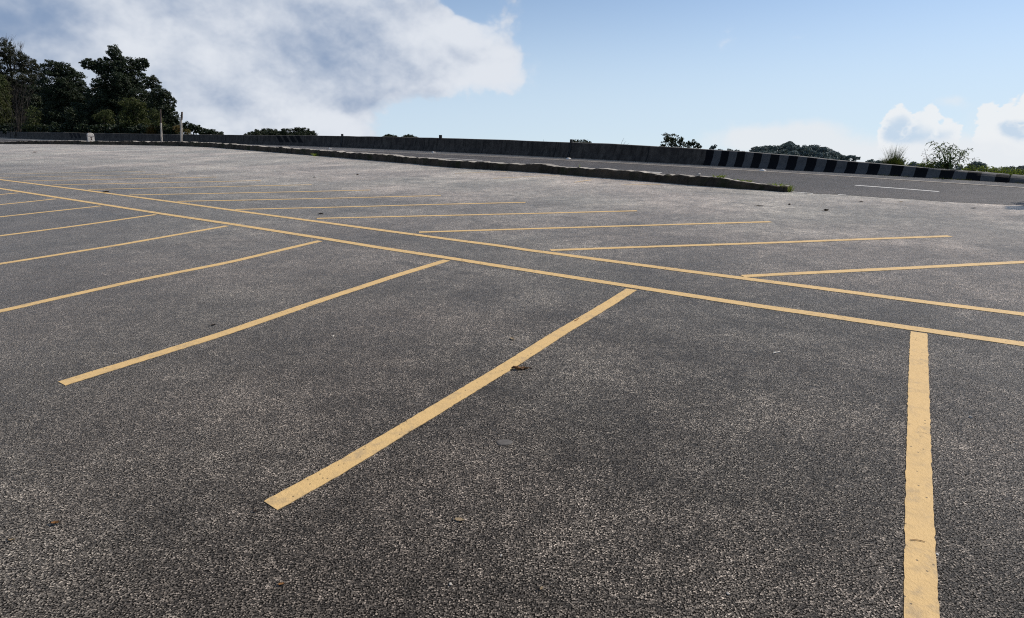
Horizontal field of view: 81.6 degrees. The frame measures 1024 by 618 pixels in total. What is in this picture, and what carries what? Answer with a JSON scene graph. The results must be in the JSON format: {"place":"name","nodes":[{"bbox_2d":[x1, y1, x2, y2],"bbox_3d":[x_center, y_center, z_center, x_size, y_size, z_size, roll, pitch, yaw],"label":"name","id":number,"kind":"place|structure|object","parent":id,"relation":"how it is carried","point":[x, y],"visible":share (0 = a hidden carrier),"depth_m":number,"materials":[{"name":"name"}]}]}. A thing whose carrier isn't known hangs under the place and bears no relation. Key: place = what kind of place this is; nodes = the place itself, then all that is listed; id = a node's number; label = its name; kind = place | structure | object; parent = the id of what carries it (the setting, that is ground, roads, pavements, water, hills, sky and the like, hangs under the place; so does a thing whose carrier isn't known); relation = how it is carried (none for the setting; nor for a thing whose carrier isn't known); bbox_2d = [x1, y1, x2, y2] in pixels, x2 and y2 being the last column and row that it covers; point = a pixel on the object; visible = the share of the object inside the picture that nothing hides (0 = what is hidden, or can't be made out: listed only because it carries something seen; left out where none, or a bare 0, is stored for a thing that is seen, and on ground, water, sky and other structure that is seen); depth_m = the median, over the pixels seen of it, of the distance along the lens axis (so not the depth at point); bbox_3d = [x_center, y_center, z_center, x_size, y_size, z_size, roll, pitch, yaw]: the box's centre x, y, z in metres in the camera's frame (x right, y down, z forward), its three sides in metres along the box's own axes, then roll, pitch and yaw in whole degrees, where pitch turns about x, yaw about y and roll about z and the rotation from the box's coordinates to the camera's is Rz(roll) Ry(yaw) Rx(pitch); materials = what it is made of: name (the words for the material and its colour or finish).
{"place":"outdoors","nodes":[
{"label":"outdoors","id":0,"kind":"place"},
{"bbox_2d":[497,439,512,445],"bbox_3d":[-0.040,0.735,3.273,0.093,0.005,0.063,-1,18,0],"label":"flat disc","id":1,"kind":"object","parent":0,"point":[502,442],"visible":1,"depth_m":3.27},
{"bbox_2d":[0,144,1023,617],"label":"parking lot","id":2,"kind":"structure","parent":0,"point":[670,456],"depth_m":3.80,"materials":[{"name":"grey asphalt"}]},
{"bbox_2d":[0,199,52,204],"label":"parking line","id":3,"kind":"object","parent":2,"relation":"on","point":[28,201],"visible":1,"depth_m":13.89,"materials":[{"name":"yellow paint"}]},
{"bbox_2d":[0,206,98,216],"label":"parking line","id":4,"kind":"object","parent":2,"relation":"on","point":[49,211],"visible":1,"depth_m":12.24,"materials":[{"name":"yellow paint"}]},
{"bbox_2d":[0,214,154,235],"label":"parking line","id":5,"kind":"object","parent":2,"relation":"on","point":[75,225],"visible":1,"depth_m":10.49,"materials":[{"name":"yellow paint"}]},
{"bbox_2d":[24,171,141,173],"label":"parking line","id":6,"kind":"object","parent":2,"relation":"on","point":[82,172],"visible":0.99,"depth_m":22.12,"materials":[{"name":"yellow paint"}]},
{"bbox_2d":[0,226,226,264],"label":"parking line","id":7,"kind":"object","parent":2,"relation":"on","point":[109,246],"visible":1,"depth_m":8.65,"materials":[{"name":"yellow paint"}]},
{"bbox_2d":[38,177,201,180],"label":"parking line","id":8,"kind":"object","parent":2,"relation":"on","point":[103,179],"visible":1,"depth_m":19.28,"materials":[{"name":"yellow paint"}]},
{"bbox_2d":[0,240,321,312],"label":"parking line","id":9,"kind":"object","parent":2,"relation":"on","point":[110,286],"visible":1,"depth_m":6.79,"materials":[{"name":"yellow paint"}]},
{"bbox_2d":[63,180,260,184],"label":"parking line","id":10,"kind":"object","parent":2,"relation":"on","point":[158,182],"visible":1,"depth_m":17.94,"materials":[{"name":"yellow paint"}]},
{"bbox_2d":[88,184,311,189],"bbox_3d":[-8.678,-3.406,16.563,6.000,0.003,0.111,-2,18,-5],"label":"parking line","id":11,"kind":"object","parent":2,"relation":"on","point":[191,187],"visible":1,"depth_m":16.52,"materials":[{"name":"yellow paint"}]},
{"bbox_2d":[139,190,361,194],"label":"parking line","id":12,"kind":"object","parent":2,"relation":"on","point":[248,192],"visible":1,"depth_m":15.07,"materials":[{"name":"yellow paint"}]},
{"bbox_2d":[58,260,449,385],"bbox_3d":[-1.962,-0.052,5.813,0.165,0.003,4.292,10,21,30],"label":"parking line","id":13,"kind":"object","parent":2,"relation":"on","point":[81,377],"visible":1,"depth_m":5.06,"materials":[{"name":"yellow paint"}]},
{"bbox_2d":[177,195,440,201],"bbox_3d":[-4.674,-2.566,13.776,6.001,0.003,0.163,-2,18,-4],"label":"parking line","id":14,"kind":"object","parent":2,"relation":"on","point":[310,198],"visible":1,"depth_m":13.74,"materials":[{"name":"yellow paint"}]},
{"bbox_2d":[235,202,525,209],"bbox_3d":[-2.700,-2.163,12.437,5.997,0.003,0.141,-2,18,-5],"label":"parking line","id":15,"kind":"object","parent":2,"relation":"on","point":[380,205],"visible":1,"depth_m":12.44,"materials":[{"name":"yellow paint"}]},
{"bbox_2d":[0,141,789,191],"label":"kerb","id":16,"kind":"structure","parent":2,"relation":"on","point":[682,179],"depth_m":20.99,"materials":[{"name":"grey concrete"}]},
{"bbox_2d":[86,132,94,141],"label":"milestone","id":17,"kind":"object","parent":16,"relation":"on","point":[90,136],"visible":0.98,"depth_m":52.81,"materials":[{"name":"grey"}]},
{"bbox_2d":[160,109,162,141],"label":"timber post","id":18,"kind":"object","parent":16,"relation":"on","point":[161,126],"visible":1,"depth_m":47.93,"materials":[{"name":"grey wood"}]},
{"bbox_2d":[180,112,182,141],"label":"timber post","id":19,"kind":"object","parent":16,"relation":"on","point":[181,118],"visible":1,"depth_m":46.50,"materials":[{"name":"grey wood"}]},
{"bbox_2d":[264,288,635,509],"bbox_3d":[0.070,0.357,4.450,0.143,0.003,4.293,11,21,32],"label":"parking line","id":20,"kind":"object","parent":2,"relation":"on","point":[288,495],"visible":0.99,"depth_m":3.54,"materials":[{"name":"yellow paint"}]},
{"bbox_2d":[317,210,635,218],"bbox_3d":[-0.605,-1.771,11.127,6.001,0.003,0.131,-2,18,-4],"label":"parking line","id":21,"kind":"object","parent":2,"relation":"on","point":[475,214],"visible":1,"depth_m":11.11,"materials":[{"name":"yellow paint"}]},
{"bbox_2d":[0,188,1023,346],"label":"parking line marking","id":22,"kind":"object","parent":2,"relation":"on","point":[920,329],"visible":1,"depth_m":6.14,"materials":[{"name":"yellow paint"}]},
{"bbox_2d":[0,179,1023,315],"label":"parking line marking","id":23,"kind":"object","parent":2,"relation":"on","point":[796,285],"visible":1,"depth_m":7.08,"materials":[{"name":"yellow paint"}]},
{"bbox_2d":[511,366,531,369],"bbox_3d":[0.070,0.419,4.221,0.155,0.032,0.032,0,18,3],"label":"seed pod","id":24,"kind":"object","parent":2,"relation":"on","point":[518,367],"visible":1,"depth_m":4.22,"materials":[{"name":"brown plant"}]},
{"bbox_2d":[419,221,769,232],"bbox_3d":[1.435,-1.349,9.726,5.866,0.003,0.128,-2,18,-5],"label":"parking line","id":25,"kind":"object","parent":2,"relation":"on","point":[592,226],"visible":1,"depth_m":9.71,"materials":[{"name":"yellow paint"}]},
{"bbox_2d":[550,235,951,250],"bbox_3d":[3.446,-0.926,8.320,5.880,0.003,0.136,-3,18,-6],"label":"parking line","id":26,"kind":"object","parent":2,"relation":"on","point":[748,243],"visible":1,"depth_m":8.29,"materials":[{"name":"yellow paint"}]},
{"bbox_2d":[741,261,1023,276],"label":"parking line","id":27,"kind":"object","parent":2,"relation":"on","point":[882,269],"visible":1,"depth_m":6.82,"materials":[{"name":"yellow paint"}]},
{"bbox_2d":[904,331,939,617],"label":"parking line","id":28,"kind":"object","parent":2,"relation":"on","point":[920,584],"visible":1,"depth_m":2.75,"materials":[{"name":"yellow paint"}]},
{"bbox_2d":[0,140,1023,204],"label":"road","id":29,"kind":"structure","parent":0,"point":[844,185],"depth_m":15.48,"materials":[{"name":"grey asphalt"}]},
{"bbox_2d":[339,150,1023,187],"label":"edge line","id":30,"kind":"object","parent":29,"relation":"on","point":[736,169],"visible":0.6,"depth_m":18.87,"materials":[{"name":"paint"}]},
{"bbox_2d":[779,184,793,191],"bbox_3d":[6.467,-2.861,13.943,0.504,0.206,0.436,13,22,36],"label":"grass tuft","id":31,"kind":"object","parent":29,"relation":"on","point":[791,188],"visible":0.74,"depth_m":13.84,"materials":[{"name":"green plant"}]},
{"bbox_2d":[854,185,939,191],"bbox_3d":[9.193,-2.899,14.236,0.124,0.004,1.843,-13,22,-34],"label":"road lane marking","id":32,"kind":"object","parent":29,"relation":"on","point":[896,188],"visible":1,"depth_m":14.16,"materials":[{"name":"white paint"}]},
{"bbox_2d":[0,137,1023,186],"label":"road shoulder","id":33,"kind":"object","parent":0,"point":[705,166],"visible":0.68,"depth_m":23.39},
{"bbox_2d":[0,78,40,137],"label":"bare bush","id":34,"kind":"object","parent":33,"relation":"on","point":[16,121],"visible":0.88,"depth_m":82.01,"materials":[{"name":"plant"}]},
{"bbox_2d":[0,131,1023,183],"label":"concrete wall","id":35,"kind":"structure","parent":33,"relation":"on","point":[641,153],"depth_m":26.41,"materials":[{"name":"concrete"}]},
{"bbox_2d":[878,173,1022,183],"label":"gutter grass","id":36,"kind":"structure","parent":33,"relation":"on","point":[941,178],"depth_m":16.08,"materials":[{"name":"plant"}]},
{"bbox_2d":[0,0,1023,171],"label":"sky","id":37,"kind":"structure","parent":0,"point":[863,79],"materials":[{"name":"blue"}]},
{"bbox_3d":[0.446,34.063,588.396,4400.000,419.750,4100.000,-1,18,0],"label":"terrain","id":38,"kind":"structure","parent":0,"visible":0},
{"bbox_2d":[0,73,15,127],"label":"leafy shrub","id":39,"kind":"object","parent":38,"relation":"on","point":[4,106],"visible":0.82,"depth_m":92.86,"materials":[{"name":"green plant"}]},
{"bbox_2d":[0,33,44,116],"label":"broadleaf tree","id":40,"kind":"object","parent":38,"relation":"on","point":[24,66],"visible":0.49,"depth_m":94.64,"materials":[{"name":"green plant"}]},
{"bbox_2d":[21,105,44,131],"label":"leafy shrub","id":41,"kind":"object","parent":38,"relation":"on","point":[33,121],"visible":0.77,"depth_m":78.98,"materials":[{"name":"green plant"}]},
{"bbox_2d":[34,59,90,125],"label":"broadleaf tree","id":42,"kind":"object","parent":38,"relation":"on","point":[65,88],"visible":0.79,"depth_m":80.54,"materials":[{"name":"green plant"}]},
{"bbox_2d":[0,84,179,133],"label":"undergrowth","id":43,"kind":"object","parent":38,"relation":"on","point":[39,102],"visible":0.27,"depth_m":74.64,"materials":[{"name":"green plant"}]},
{"bbox_2d":[92,109,115,124],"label":"leafy shrub","id":44,"kind":"object","parent":38,"relation":"on","point":[103,117],"visible":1,"depth_m":70.21,"materials":[{"name":"green plant"}]},
{"bbox_2d":[62,44,161,129],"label":"broadleaf tree","id":45,"kind":"object","parent":38,"relation":"on","point":[106,87],"visible":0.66,"depth_m":72.82,"materials":[{"name":"green plant"}]},
{"bbox_2d":[118,97,153,128],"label":"leafy shrub","id":46,"kind":"object","parent":38,"relation":"on","point":[140,112],"visible":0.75,"depth_m":64.71,"materials":[{"name":"green plant"}]},
{"bbox_2d":[146,124,156,133],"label":"leafy shrub","id":47,"kind":"object","parent":38,"relation":"on","point":[149,130],"visible":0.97,"depth_m":60.79,"materials":[{"name":"green plant"}]},
{"bbox_2d":[149,108,164,132],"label":"leafy shrub","id":48,"kind":"object","parent":38,"relation":"on","point":[156,118],"visible":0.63,"depth_m":60.65,"materials":[{"name":"green plant"}]},
{"bbox_2d":[146,85,184,129],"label":"broadleaf tree","id":49,"kind":"object","parent":38,"relation":"on","point":[161,97],"visible":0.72,"depth_m":67.10,"materials":[{"name":"green plant"}]},
{"bbox_2d":[172,125,190,134],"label":"leafy shrub","id":50,"kind":"object","parent":38,"relation":"on","point":[183,130],"visible":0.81,"depth_m":57.46,"materials":[{"name":"green plant"}]},
{"bbox_2d":[182,121,209,134],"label":"broadleaf tree","id":51,"kind":"object","parent":38,"relation":"on","point":[192,127],"visible":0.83,"depth_m":70.37,"materials":[{"name":"green plant"}]},
{"bbox_2d":[199,129,223,134],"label":"broadleaf tree","id":52,"kind":"object","parent":38,"relation":"on","point":[211,132],"visible":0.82,"depth_m":70.53,"materials":[{"name":"green plant"}]},
{"bbox_2d":[244,128,285,134],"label":"broadleaf tree","id":53,"kind":"object","parent":38,"relation":"on","point":[266,131],"visible":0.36,"depth_m":132.07,"materials":[{"name":"green plant"}]},
{"bbox_2d":[279,127,318,135],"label":"broadleaf tree","id":54,"kind":"object","parent":38,"relation":"on","point":[297,131],"visible":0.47,"depth_m":117.11,"materials":[{"name":"green plant"}]},
{"bbox_2d":[382,134,397,136],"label":"broadleaf tree","id":55,"kind":"object","parent":38,"relation":"on","point":[388,135],"visible":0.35,"depth_m":112.58,"materials":[{"name":"green plant"}]},
{"bbox_2d":[573,139,591,142],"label":"leafy shrub","id":56,"kind":"object","parent":38,"relation":"on","point":[581,141],"visible":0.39,"depth_m":47.73,"materials":[{"name":"green plant"}]},
{"bbox_2d":[660,133,686,147],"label":"broadleaf tree","id":57,"kind":"object","parent":38,"relation":"on","point":[671,141],"visible":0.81,"depth_m":42.72,"materials":[{"name":"green plant"}]},
{"bbox_2d":[685,139,701,148],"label":"broadleaf tree","id":58,"kind":"object","parent":38,"relation":"on","point":[691,144],"visible":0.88,"depth_m":43.41,"materials":[{"name":"green plant"}]},
{"bbox_2d":[844,155,860,160],"bbox_3d":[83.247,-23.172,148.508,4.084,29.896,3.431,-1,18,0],"label":"umbrella tree","id":59,"kind":"object","parent":38,"relation":"on","point":[854,158],"visible":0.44,"depth_m":143.85,"materials":[{"name":"green plant"}]},
{"bbox_2d":[718,149,1023,171],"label":"forest","id":60,"kind":"object","parent":38,"relation":"on","point":[916,163],"visible":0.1,"depth_m":149.60,"materials":[{"name":"green plant"}]},
{"bbox_2d":[880,146,911,165],"bbox_3d":[11.653,-4.561,18.043,1.104,0.980,0.954,-9,19,-23],"label":"grass clump","id":61,"kind":"object","parent":38,"relation":"on","point":[896,160],"visible":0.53,"depth_m":17.92,"materials":[{"name":"green plant"}]},
{"bbox_2d":[917,161,934,167],"bbox_3d":[11.905,-3.947,17.089,0.439,0.656,0.399,-13,22,-34],"label":"shrub","id":62,"kind":"object","parent":38,"relation":"on","point":[925,165],"visible":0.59,"depth_m":17.00,"materials":[{"name":"green plant"}]},
{"bbox_2d":[933,163,950,168],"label":"shrub","id":63,"kind":"object","parent":38,"relation":"on","point":[942,167],"visible":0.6,"depth_m":16.69,"materials":[{"name":"green plant"}]},
{"bbox_2d":[926,141,972,169],"bbox_3d":[12.293,-4.243,16.531,0.905,0.895,1.373,-9,20,-25],"label":"leafy bush","id":64,"kind":"object","parent":38,"relation":"on","point":[950,163],"visible":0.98,"depth_m":16.61,"materials":[{"name":"green plant"}]},
{"bbox_2d":[956,164,978,170],"bbox_3d":[12.566,-3.649,16.393,0.540,0.685,0.417,-1,18,0],"label":"shrub","id":65,"kind":"object","parent":38,"relation":"on","point":[967,169],"visible":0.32,"depth_m":16.27,"materials":[{"name":"green plant"}]},
{"bbox_2d":[964,157,980,170],"bbox_3d":[12.673,-3.925,16.212,0.479,0.409,0.557,-1,18,0],"label":"green weed","id":66,"kind":"object","parent":38,"relation":"on","point":[974,164],"visible":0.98,"depth_m":16.22,"materials":[{"name":"green plant"}]},
{"bbox_2d":[965,161,986,171],"bbox_3d":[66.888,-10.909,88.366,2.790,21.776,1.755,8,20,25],"label":"broadleaf tree","id":67,"kind":"object","parent":38,"relation":"on","point":[979,163],"visible":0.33,"depth_m":84.81,"materials":[{"name":"green plant"}]},
{"bbox_2d":[971,165,995,172],"bbox_3d":[12.781,-3.569,16.079,0.566,0.676,0.466,-1,18,0],"label":"shrub","id":68,"kind":"object","parent":38,"relation":"on","point":[982,167],"visible":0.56,"depth_m":16.01,"materials":[{"name":"green plant"}]},
{"bbox_2d":[988,166,1017,173],"bbox_3d":[12.996,-3.471,15.785,0.675,0.675,0.570,-1,18,0],"label":"shrub","id":69,"kind":"object","parent":38,"relation":"on","point":[1004,170],"visible":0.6,"depth_m":15.66,"materials":[{"name":"green plant"}]},
{"bbox_2d":[1007,168,1023,174],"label":"shrub","id":70,"kind":"object","parent":38,"relation":"on","point":[1020,172],"visible":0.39,"depth_m":15.38,"materials":[{"name":"green plant"}]},
{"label":"hill","id":71,"kind":"structure","parent":0,"visible":0},
{"bbox_2d":[749,141,850,160],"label":"forest","id":72,"kind":"object","parent":71,"relation":"on","point":[792,148],"visible":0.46,"depth_m":175.96,"materials":[{"name":"green plant"}]}
]}

